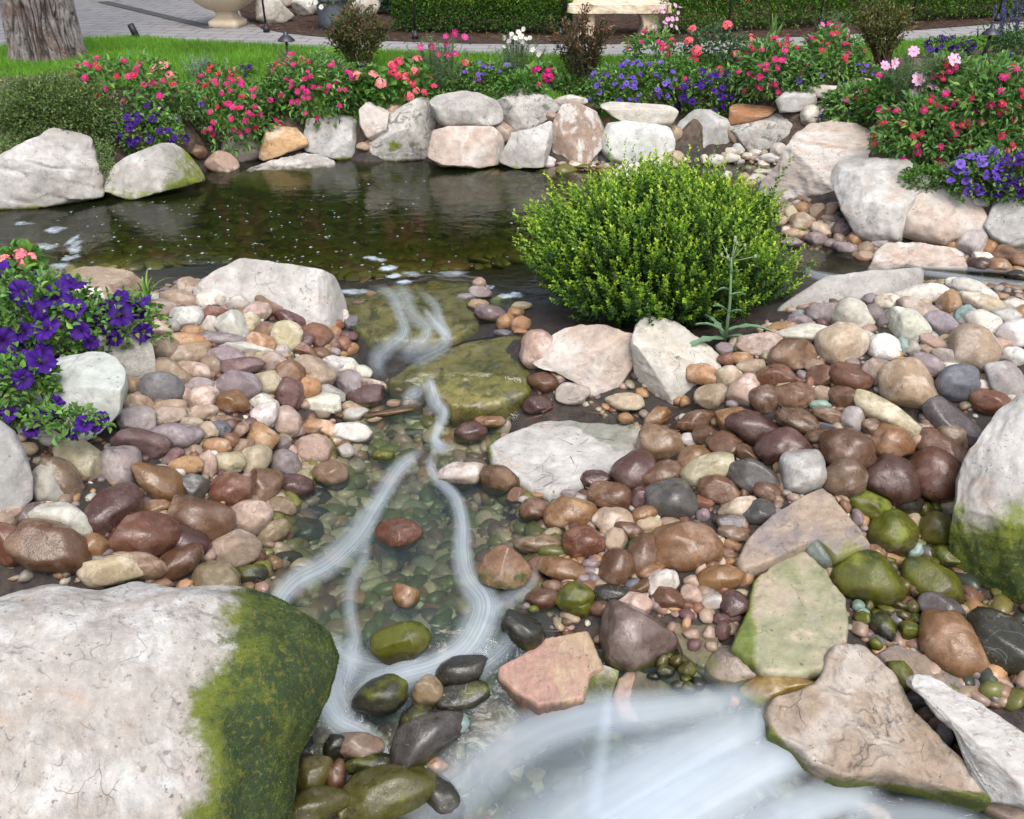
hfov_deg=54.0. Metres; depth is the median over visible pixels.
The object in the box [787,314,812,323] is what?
cobble
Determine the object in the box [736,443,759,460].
cobble
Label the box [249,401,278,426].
cobble
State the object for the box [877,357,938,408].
cobble
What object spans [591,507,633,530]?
cobble
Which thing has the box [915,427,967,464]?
cobble
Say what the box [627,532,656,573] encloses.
cobble
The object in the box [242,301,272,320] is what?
cobble
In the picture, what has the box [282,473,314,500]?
cobble
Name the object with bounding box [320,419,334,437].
cobble
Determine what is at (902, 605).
mossy stone
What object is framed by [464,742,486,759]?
cobble
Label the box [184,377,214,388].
cobble
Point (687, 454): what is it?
cobble
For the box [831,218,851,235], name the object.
cobble
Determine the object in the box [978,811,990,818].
boulder
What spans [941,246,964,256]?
cobble
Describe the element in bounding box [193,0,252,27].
stone urn
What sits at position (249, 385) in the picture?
cobble
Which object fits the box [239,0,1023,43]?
mulch bed
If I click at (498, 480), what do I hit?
cobble
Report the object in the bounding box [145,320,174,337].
cobble
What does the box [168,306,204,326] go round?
cobble
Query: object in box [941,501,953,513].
cobble
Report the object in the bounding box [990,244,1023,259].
cobble
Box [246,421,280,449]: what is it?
cobble
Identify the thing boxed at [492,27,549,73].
gaura
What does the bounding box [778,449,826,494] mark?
cobble
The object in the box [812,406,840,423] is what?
cobble
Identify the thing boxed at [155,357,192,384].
cobble
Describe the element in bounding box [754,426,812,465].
cobble
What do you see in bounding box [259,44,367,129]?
zinnia
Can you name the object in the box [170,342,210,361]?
cobble
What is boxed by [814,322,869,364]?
cobble
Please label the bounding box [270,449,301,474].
cobble
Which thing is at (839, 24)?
cosmos
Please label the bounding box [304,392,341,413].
cobble
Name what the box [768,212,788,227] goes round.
cobble
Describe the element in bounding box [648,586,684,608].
cobble
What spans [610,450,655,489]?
cobble
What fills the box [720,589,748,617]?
cobble
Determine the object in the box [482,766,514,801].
cobble
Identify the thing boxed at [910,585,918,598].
cobble
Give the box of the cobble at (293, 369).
[274,359,305,380]
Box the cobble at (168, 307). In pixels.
[150,298,177,316]
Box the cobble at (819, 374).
[806,364,830,385]
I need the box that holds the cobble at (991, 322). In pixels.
[964,309,1002,334]
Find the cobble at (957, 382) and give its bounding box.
[934,363,980,401]
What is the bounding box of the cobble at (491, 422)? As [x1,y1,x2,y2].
[474,415,506,428]
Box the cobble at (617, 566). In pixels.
[598,547,635,585]
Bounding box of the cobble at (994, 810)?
[982,802,1023,818]
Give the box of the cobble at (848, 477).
[823,456,868,497]
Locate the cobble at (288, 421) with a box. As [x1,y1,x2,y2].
[274,405,301,435]
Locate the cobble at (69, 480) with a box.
[37,456,83,495]
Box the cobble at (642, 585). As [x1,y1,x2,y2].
[628,578,649,593]
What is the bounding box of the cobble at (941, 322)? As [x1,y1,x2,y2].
[924,310,959,335]
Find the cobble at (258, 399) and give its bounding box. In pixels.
[249,392,279,406]
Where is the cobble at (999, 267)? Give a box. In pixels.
[986,257,1012,277]
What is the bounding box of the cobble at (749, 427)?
[725,409,779,445]
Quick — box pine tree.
[0,0,88,63]
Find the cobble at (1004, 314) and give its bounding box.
[991,307,1021,322]
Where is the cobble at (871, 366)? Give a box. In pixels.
[861,358,888,385]
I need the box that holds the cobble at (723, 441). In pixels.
[705,430,742,458]
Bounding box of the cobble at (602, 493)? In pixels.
[587,480,631,508]
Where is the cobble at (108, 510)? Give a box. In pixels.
[82,481,144,534]
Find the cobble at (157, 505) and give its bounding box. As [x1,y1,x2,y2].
[142,499,170,511]
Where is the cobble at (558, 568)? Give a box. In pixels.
[535,555,587,581]
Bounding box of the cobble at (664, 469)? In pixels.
[642,459,682,485]
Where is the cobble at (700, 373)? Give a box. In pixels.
[686,363,716,384]
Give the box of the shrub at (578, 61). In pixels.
[548,2,616,95]
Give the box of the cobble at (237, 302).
[225,294,249,309]
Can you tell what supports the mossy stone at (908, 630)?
on the pebbles at (994, 691)
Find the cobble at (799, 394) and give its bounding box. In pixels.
[774,381,815,408]
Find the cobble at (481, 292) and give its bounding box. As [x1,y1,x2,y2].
[468,285,492,300]
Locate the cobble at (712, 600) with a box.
[701,593,721,609]
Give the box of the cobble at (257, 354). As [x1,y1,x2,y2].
[254,351,264,357]
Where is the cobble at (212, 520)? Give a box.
[167,494,236,541]
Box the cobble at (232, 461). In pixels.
[215,452,246,472]
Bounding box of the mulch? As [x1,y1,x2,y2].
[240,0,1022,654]
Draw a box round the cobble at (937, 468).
[908,446,960,503]
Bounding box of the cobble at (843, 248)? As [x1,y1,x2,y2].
[832,241,856,255]
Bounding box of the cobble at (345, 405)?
[341,401,361,409]
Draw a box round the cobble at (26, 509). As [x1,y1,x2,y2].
[17,502,40,522]
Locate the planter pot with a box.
[306,0,352,29]
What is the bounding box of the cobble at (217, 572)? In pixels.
[191,560,240,586]
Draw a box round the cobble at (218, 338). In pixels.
[199,331,246,345]
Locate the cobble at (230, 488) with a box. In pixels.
[207,471,254,505]
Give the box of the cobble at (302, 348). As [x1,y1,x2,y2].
[293,341,317,356]
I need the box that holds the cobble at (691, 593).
[680,583,702,602]
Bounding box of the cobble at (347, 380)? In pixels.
[335,369,361,392]
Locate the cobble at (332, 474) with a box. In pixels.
[312,459,349,489]
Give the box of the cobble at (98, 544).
[84,533,108,556]
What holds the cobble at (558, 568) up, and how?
on the ground at (544, 311)
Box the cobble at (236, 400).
[215,389,250,412]
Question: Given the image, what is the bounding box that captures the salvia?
[962,0,1023,55]
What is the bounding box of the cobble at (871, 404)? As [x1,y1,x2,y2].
[854,389,921,436]
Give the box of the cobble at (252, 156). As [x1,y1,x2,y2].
[221,134,260,163]
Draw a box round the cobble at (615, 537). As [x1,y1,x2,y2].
[604,527,627,549]
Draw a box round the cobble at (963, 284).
[949,277,998,298]
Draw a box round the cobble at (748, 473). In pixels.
[727,457,779,493]
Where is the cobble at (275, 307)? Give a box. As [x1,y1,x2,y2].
[254,295,282,314]
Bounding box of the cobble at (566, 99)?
[555,94,587,105]
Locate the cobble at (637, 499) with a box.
[630,486,645,507]
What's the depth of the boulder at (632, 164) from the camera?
8.34 m
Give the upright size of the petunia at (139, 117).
0.486 m
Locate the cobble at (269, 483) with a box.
[251,468,283,500]
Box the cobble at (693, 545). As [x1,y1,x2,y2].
[651,521,723,571]
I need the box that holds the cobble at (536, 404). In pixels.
[522,394,552,414]
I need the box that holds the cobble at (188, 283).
[176,276,200,291]
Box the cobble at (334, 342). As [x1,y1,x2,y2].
[328,334,340,348]
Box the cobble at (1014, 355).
[1002,346,1023,365]
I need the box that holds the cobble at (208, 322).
[200,315,217,330]
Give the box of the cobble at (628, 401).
[605,392,644,411]
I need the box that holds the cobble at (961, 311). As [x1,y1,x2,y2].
[953,304,973,319]
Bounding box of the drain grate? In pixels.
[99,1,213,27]
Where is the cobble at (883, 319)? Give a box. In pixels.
[877,309,888,326]
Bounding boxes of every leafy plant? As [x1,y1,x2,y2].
[377,0,434,14]
[670,0,749,9]
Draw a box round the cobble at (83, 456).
[52,439,100,480]
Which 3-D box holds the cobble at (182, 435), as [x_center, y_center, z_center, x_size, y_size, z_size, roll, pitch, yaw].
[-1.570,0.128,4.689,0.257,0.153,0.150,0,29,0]
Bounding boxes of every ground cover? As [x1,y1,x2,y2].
[151,79,207,124]
[254,70,304,119]
[320,71,370,113]
[423,73,473,98]
[496,68,548,98]
[547,70,588,96]
[573,69,622,103]
[648,51,703,96]
[707,78,764,109]
[777,50,829,92]
[855,66,914,120]
[898,162,950,191]
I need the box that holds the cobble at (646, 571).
[636,561,666,578]
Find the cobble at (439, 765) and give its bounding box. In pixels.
[426,757,448,773]
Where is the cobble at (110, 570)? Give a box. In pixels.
[76,552,143,588]
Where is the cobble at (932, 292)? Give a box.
[893,283,949,302]
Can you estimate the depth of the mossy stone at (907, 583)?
4.32 m
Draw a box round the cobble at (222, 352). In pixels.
[207,345,245,360]
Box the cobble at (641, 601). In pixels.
[619,591,652,611]
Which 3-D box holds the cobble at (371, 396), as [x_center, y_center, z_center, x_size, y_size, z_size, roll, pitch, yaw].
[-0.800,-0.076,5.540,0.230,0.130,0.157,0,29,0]
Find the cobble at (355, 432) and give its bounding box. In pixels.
[333,422,372,442]
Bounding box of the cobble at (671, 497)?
[644,478,698,518]
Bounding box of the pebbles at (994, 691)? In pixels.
[850,535,1023,711]
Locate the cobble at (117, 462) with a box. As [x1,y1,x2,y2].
[100,445,141,483]
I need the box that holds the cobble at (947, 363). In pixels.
[944,362,958,366]
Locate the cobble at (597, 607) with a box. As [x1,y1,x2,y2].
[590,600,606,617]
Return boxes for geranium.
[0,237,49,286]
[148,57,177,80]
[201,61,227,86]
[225,67,240,83]
[345,63,396,106]
[387,51,436,104]
[452,59,484,91]
[523,59,560,86]
[677,20,754,68]
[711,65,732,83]
[990,128,1023,153]
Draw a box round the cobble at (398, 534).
[373,517,422,552]
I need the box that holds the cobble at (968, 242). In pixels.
[955,228,988,255]
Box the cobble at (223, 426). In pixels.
[212,419,231,437]
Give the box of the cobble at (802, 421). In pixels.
[774,407,819,434]
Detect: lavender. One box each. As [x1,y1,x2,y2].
[179,50,218,82]
[273,43,303,74]
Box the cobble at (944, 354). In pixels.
[931,347,960,363]
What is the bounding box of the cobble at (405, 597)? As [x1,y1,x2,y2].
[391,583,419,609]
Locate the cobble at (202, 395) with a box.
[182,385,218,406]
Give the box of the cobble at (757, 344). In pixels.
[734,332,782,356]
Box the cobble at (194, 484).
[183,473,210,497]
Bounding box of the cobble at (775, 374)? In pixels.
[755,363,796,385]
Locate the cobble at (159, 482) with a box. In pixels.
[130,462,184,500]
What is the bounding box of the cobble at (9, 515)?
[0,506,21,525]
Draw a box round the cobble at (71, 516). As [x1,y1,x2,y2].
[27,502,92,534]
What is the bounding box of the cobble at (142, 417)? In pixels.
[115,406,156,429]
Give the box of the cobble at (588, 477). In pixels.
[580,469,610,488]
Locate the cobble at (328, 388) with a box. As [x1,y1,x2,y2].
[321,383,345,401]
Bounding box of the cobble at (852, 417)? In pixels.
[840,406,864,430]
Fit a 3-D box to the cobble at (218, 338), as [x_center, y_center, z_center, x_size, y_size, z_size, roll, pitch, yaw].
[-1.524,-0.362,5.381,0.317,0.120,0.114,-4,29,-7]
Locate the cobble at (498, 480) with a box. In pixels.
[480,464,519,495]
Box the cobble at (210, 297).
[196,290,226,306]
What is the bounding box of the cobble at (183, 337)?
[171,332,211,347]
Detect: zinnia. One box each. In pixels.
[66,48,185,116]
[173,56,282,157]
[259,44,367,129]
[620,22,681,71]
[727,31,810,105]
[798,23,867,84]
[815,77,888,124]
[866,87,989,164]
[911,50,989,94]
[935,49,1023,139]
[947,111,1023,168]
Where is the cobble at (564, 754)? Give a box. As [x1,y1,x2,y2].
[534,738,584,771]
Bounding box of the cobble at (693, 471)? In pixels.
[680,451,734,486]
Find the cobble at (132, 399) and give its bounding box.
[122,393,153,408]
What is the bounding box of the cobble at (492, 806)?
[489,801,502,810]
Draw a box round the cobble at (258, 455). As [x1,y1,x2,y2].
[242,444,272,471]
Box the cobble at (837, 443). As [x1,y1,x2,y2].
[818,427,876,468]
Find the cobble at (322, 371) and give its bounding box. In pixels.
[293,354,337,384]
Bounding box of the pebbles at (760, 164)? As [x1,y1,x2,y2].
[544,149,778,173]
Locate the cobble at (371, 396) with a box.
[346,384,388,407]
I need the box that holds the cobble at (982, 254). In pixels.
[971,251,992,258]
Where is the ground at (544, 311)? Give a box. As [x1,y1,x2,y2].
[0,47,1023,818]
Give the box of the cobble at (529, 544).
[513,534,562,554]
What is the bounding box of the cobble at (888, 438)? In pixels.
[871,422,915,457]
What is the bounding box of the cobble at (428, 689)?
[410,673,443,707]
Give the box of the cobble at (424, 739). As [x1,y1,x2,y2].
[389,707,465,767]
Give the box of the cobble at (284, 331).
[270,320,303,351]
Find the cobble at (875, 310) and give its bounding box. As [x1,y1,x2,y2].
[866,303,882,322]
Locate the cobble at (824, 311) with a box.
[805,302,838,322]
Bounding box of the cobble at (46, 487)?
[32,464,63,501]
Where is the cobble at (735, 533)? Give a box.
[717,525,749,542]
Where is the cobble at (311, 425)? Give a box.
[302,418,323,434]
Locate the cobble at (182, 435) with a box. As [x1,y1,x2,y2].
[148,422,204,448]
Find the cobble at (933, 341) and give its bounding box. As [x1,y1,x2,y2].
[919,333,947,348]
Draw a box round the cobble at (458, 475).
[435,461,484,488]
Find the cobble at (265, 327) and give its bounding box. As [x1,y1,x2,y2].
[253,321,273,335]
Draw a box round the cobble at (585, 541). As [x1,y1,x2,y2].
[562,525,605,558]
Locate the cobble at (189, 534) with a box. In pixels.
[175,523,211,554]
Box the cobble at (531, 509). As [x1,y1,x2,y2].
[518,497,546,522]
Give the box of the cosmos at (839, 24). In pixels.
[812,5,855,42]
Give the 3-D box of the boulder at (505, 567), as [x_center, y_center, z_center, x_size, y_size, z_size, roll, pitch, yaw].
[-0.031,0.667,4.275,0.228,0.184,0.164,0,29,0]
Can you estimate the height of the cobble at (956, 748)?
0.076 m
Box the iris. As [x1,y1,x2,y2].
[768,12,783,43]
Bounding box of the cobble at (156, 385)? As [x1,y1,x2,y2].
[136,371,184,400]
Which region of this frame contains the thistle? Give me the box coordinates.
[689,235,774,345]
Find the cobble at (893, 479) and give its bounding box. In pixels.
[866,454,920,505]
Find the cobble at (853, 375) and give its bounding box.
[828,361,874,389]
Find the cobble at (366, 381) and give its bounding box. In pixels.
[361,377,387,392]
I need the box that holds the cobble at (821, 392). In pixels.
[814,385,829,401]
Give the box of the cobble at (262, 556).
[252,549,266,563]
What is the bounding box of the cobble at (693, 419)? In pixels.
[676,409,714,432]
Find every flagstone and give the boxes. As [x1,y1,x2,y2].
[245,153,335,176]
[468,698,591,750]
[487,420,639,503]
[497,631,603,730]
[611,671,719,743]
[673,623,718,675]
[730,552,848,680]
[736,488,869,577]
[756,643,991,816]
[866,242,967,279]
[876,645,979,690]
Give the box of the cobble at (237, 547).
[211,529,262,567]
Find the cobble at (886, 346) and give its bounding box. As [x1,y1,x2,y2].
[867,333,901,360]
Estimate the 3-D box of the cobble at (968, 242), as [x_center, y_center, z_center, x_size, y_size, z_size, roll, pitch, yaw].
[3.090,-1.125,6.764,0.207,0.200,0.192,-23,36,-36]
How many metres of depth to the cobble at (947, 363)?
4.89 m
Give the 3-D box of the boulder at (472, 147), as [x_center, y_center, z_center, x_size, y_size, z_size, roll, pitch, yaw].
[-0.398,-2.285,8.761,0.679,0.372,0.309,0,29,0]
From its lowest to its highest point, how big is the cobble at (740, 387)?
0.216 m
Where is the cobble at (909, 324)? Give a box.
[887,306,932,341]
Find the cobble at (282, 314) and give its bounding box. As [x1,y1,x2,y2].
[275,309,305,325]
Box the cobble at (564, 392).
[554,382,590,404]
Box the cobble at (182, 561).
[154,542,203,580]
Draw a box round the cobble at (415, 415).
[403,409,422,423]
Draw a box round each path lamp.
[277,31,294,53]
[982,25,1000,56]
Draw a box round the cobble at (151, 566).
[109,551,169,579]
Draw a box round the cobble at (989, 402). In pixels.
[968,388,1011,415]
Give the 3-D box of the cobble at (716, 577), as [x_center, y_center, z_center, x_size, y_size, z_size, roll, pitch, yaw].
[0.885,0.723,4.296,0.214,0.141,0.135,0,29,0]
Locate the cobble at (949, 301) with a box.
[935,288,962,313]
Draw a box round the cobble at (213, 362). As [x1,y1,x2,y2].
[199,355,220,374]
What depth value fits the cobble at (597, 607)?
4.21 m
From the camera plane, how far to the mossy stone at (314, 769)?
3.79 m
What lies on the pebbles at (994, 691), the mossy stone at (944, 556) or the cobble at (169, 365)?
the mossy stone at (944, 556)
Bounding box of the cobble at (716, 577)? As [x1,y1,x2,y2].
[697,564,744,590]
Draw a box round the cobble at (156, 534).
[107,510,181,556]
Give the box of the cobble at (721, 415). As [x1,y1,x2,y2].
[714,407,743,431]
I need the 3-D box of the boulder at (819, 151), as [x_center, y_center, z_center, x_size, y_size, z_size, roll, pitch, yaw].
[2.403,-1.867,7.744,0.845,0.675,0.554,20,35,32]
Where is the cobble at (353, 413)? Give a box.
[342,406,369,421]
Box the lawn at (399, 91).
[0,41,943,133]
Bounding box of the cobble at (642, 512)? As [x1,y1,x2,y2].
[631,505,657,520]
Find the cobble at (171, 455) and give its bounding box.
[160,447,184,464]
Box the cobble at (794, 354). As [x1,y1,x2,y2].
[768,337,818,371]
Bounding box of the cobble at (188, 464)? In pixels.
[168,455,203,474]
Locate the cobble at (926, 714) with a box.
[915,706,934,722]
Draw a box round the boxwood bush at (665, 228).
[512,134,817,328]
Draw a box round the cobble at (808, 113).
[800,104,820,125]
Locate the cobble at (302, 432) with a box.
[293,425,305,437]
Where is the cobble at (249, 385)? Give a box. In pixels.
[216,370,262,399]
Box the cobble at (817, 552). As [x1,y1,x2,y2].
[805,540,833,568]
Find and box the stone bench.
[567,0,671,36]
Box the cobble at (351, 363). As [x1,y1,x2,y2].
[340,356,358,370]
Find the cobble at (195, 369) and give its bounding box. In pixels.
[177,361,214,379]
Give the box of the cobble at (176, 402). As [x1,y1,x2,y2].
[153,399,186,408]
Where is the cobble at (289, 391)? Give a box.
[275,377,303,410]
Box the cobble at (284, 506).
[269,496,296,516]
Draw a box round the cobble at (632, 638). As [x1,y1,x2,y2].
[598,599,677,672]
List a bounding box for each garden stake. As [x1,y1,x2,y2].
[261,0,269,31]
[412,0,418,38]
[557,0,564,34]
[724,0,731,37]
[815,0,823,30]
[908,0,916,25]
[994,0,1002,21]
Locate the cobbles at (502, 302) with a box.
[489,295,517,308]
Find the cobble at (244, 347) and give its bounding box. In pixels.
[218,341,275,353]
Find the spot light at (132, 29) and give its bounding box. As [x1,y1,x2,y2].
[127,23,138,37]
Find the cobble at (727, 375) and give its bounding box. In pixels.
[715,365,742,386]
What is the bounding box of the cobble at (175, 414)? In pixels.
[154,406,188,422]
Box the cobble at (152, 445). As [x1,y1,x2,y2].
[109,428,172,459]
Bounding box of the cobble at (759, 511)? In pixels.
[743,498,775,524]
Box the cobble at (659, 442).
[636,423,685,460]
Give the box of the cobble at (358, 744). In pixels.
[340,731,384,758]
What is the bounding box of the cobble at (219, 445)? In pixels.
[202,437,231,452]
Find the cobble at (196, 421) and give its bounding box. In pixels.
[180,417,203,426]
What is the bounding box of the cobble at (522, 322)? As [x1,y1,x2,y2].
[510,316,530,331]
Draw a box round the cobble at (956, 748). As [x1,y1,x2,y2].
[953,744,963,759]
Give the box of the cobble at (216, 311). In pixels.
[202,306,226,318]
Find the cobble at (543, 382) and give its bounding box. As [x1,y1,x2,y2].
[527,371,559,393]
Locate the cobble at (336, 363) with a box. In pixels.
[322,355,344,371]
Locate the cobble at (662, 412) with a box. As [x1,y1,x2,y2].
[642,406,670,425]
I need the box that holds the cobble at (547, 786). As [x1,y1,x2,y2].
[542,771,552,792]
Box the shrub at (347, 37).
[321,0,391,67]
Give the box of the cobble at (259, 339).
[246,331,276,350]
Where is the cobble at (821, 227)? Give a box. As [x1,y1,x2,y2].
[809,221,831,237]
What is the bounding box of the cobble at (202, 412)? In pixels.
[187,404,218,419]
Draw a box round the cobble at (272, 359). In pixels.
[260,351,286,370]
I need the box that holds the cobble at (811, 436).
[804,428,828,443]
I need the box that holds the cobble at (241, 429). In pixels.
[231,421,249,437]
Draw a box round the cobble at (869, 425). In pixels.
[861,417,880,434]
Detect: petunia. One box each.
[0,260,116,363]
[0,349,66,431]
[13,401,115,445]
[83,285,173,351]
[106,100,189,155]
[235,63,257,77]
[339,61,380,70]
[455,57,524,98]
[578,57,685,111]
[650,0,680,33]
[675,63,735,116]
[814,102,853,121]
[842,60,881,80]
[920,34,980,56]
[935,141,1019,203]
[980,50,1021,69]
[985,148,1023,203]
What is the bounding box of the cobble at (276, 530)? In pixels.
[257,518,289,541]
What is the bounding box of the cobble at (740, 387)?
[726,373,759,406]
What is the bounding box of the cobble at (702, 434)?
[691,425,717,444]
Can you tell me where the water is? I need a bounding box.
[0,161,563,385]
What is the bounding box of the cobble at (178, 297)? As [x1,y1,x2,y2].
[159,289,196,305]
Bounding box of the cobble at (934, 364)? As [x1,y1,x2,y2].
[909,351,945,376]
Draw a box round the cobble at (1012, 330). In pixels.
[995,318,1023,347]
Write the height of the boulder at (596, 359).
0.410 m
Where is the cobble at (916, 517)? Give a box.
[908,513,920,525]
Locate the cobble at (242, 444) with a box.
[232,438,253,450]
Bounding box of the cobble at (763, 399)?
[749,384,777,413]
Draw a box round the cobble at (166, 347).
[153,335,179,357]
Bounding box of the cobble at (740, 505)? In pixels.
[717,496,756,514]
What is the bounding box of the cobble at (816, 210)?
[807,203,825,218]
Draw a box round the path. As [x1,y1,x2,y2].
[0,0,1023,56]
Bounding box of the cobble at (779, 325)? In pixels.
[763,321,796,330]
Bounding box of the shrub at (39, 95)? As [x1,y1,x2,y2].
[0,66,129,195]
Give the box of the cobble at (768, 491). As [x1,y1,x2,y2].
[751,482,782,501]
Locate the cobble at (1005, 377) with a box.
[983,360,1023,394]
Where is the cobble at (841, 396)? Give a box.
[828,385,855,407]
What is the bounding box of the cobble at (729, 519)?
[715,513,746,526]
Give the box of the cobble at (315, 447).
[294,434,333,461]
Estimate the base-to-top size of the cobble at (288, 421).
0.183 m
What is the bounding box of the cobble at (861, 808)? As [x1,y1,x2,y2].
[850,798,891,818]
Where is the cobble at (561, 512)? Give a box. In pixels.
[543,495,597,529]
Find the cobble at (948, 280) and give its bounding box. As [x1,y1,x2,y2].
[945,277,956,283]
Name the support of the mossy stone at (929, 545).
on the pebbles at (994, 691)
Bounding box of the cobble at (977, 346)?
[947,323,1002,372]
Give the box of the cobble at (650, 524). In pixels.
[636,516,661,531]
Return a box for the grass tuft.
[126,268,173,309]
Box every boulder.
[0,128,104,209]
[0,420,33,510]
[0,581,339,818]
[13,351,127,440]
[58,266,151,290]
[61,280,121,313]
[96,319,155,378]
[103,143,204,199]
[192,258,346,327]
[255,0,293,23]
[259,125,308,160]
[280,0,291,7]
[291,0,316,15]
[303,115,356,162]
[351,0,380,14]
[359,101,389,141]
[369,97,435,162]
[427,126,504,168]
[429,91,503,126]
[478,544,530,589]
[497,87,559,130]
[499,121,552,168]
[533,324,632,395]
[551,102,604,162]
[585,665,618,703]
[598,163,646,190]
[600,101,678,126]
[601,120,675,163]
[630,316,720,404]
[677,109,730,147]
[703,645,755,699]
[728,103,775,125]
[730,112,791,151]
[736,676,814,720]
[758,120,870,201]
[775,87,817,112]
[777,267,923,310]
[805,85,858,97]
[819,91,843,122]
[831,157,931,242]
[903,184,986,244]
[906,674,1023,808]
[948,393,1023,604]
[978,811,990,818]
[983,190,1023,247]
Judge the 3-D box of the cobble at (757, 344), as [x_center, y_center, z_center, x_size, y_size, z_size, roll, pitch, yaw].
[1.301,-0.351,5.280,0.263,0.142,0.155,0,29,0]
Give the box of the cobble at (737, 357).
[731,352,752,364]
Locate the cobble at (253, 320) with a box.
[243,312,260,330]
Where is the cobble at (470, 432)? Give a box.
[453,420,487,443]
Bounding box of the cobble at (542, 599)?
[524,587,557,610]
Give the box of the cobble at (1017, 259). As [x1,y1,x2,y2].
[1008,253,1023,266]
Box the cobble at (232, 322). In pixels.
[214,309,247,336]
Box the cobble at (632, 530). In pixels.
[614,521,643,539]
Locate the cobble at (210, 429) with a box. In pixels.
[199,421,218,438]
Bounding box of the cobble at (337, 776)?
[325,757,345,787]
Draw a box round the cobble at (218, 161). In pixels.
[204,150,239,173]
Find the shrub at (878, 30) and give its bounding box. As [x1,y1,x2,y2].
[851,0,918,67]
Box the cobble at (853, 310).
[831,297,875,326]
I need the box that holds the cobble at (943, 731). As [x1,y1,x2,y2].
[934,723,954,747]
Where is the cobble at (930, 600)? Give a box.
[916,591,965,616]
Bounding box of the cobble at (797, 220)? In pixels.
[789,212,815,229]
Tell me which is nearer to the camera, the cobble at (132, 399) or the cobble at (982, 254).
the cobble at (132, 399)
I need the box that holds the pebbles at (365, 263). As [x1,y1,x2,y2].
[9,163,655,281]
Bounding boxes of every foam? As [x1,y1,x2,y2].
[56,198,517,297]
[326,392,487,731]
[573,726,857,818]
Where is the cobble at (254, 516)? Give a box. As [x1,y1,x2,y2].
[231,499,273,535]
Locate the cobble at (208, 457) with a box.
[200,450,216,475]
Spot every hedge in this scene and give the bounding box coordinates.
[389,0,572,33]
[664,0,1023,33]
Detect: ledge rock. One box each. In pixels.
[345,281,479,355]
[387,336,531,427]
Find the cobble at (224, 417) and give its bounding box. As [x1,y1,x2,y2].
[204,415,242,422]
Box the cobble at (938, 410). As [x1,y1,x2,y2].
[921,395,982,447]
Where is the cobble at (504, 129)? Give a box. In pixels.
[493,121,514,145]
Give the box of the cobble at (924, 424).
[918,422,934,427]
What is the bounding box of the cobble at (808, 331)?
[776,323,827,341]
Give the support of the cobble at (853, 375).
on the ground at (544, 311)
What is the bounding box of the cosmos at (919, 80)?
[881,44,961,119]
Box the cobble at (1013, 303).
[1003,298,1023,308]
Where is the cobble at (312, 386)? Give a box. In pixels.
[301,375,321,397]
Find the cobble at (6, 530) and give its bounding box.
[0,522,19,566]
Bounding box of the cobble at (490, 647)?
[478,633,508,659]
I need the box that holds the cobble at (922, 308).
[895,296,939,316]
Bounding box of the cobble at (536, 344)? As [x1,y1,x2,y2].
[519,329,552,368]
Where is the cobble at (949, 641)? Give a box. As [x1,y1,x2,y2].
[918,608,989,678]
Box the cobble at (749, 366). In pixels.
[735,359,765,373]
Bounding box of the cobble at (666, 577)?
[648,569,679,594]
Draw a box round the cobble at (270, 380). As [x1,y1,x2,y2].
[255,370,281,394]
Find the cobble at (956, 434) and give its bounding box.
[936,424,969,449]
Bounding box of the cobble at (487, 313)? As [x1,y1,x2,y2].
[474,304,506,323]
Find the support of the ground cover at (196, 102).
on the ground at (544, 311)
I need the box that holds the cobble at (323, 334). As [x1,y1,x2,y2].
[301,322,333,346]
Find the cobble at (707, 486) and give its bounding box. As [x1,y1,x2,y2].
[696,474,740,504]
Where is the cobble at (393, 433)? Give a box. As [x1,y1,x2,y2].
[385,428,423,438]
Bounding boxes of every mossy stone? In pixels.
[236,564,268,583]
[276,550,302,568]
[292,785,349,818]
[294,517,323,541]
[295,754,333,793]
[307,506,328,517]
[312,487,332,505]
[323,733,344,758]
[336,808,347,818]
[342,764,438,818]
[345,752,389,775]
[351,671,412,715]
[370,620,431,665]
[371,449,394,461]
[399,704,433,725]
[425,773,465,818]
[435,652,487,685]
[435,679,490,710]
[500,608,545,650]
[528,605,538,613]
[555,581,594,612]
[569,603,590,618]
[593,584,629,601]
[646,673,660,679]
[656,655,668,667]
[656,664,674,678]
[669,654,682,667]
[671,680,684,691]
[677,661,695,677]
[680,675,690,681]
[680,681,695,695]
[690,676,705,691]
[830,549,907,608]
[849,489,892,519]
[853,610,871,624]
[864,600,873,612]
[866,509,919,556]
[868,637,882,650]
[869,611,897,641]
[870,609,880,614]
[877,605,895,615]
[885,556,895,561]
[886,660,913,693]
[890,561,900,569]
[893,601,907,610]
[895,496,924,513]
[896,610,911,619]
[898,620,918,639]
[900,556,965,604]
[900,576,910,595]
[906,599,919,613]
[911,613,920,625]
[918,510,951,545]
[918,537,926,544]
[919,501,934,514]
[919,555,939,563]
[926,543,934,547]
[930,502,942,511]
[931,544,960,567]
[966,606,1023,676]
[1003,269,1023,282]
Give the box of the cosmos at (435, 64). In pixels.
[406,29,468,94]
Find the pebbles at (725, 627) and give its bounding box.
[7,77,1023,815]
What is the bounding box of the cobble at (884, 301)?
[873,293,899,309]
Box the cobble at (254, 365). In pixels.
[221,357,265,373]
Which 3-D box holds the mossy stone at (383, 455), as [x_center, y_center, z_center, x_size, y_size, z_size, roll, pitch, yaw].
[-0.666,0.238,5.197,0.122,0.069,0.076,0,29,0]
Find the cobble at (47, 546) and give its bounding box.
[3,518,92,574]
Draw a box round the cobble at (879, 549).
[870,544,887,556]
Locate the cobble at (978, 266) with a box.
[966,257,991,276]
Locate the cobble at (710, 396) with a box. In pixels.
[693,383,727,409]
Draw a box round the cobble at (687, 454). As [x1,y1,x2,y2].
[677,444,710,466]
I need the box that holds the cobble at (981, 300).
[958,291,1006,311]
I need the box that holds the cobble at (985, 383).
[980,379,990,388]

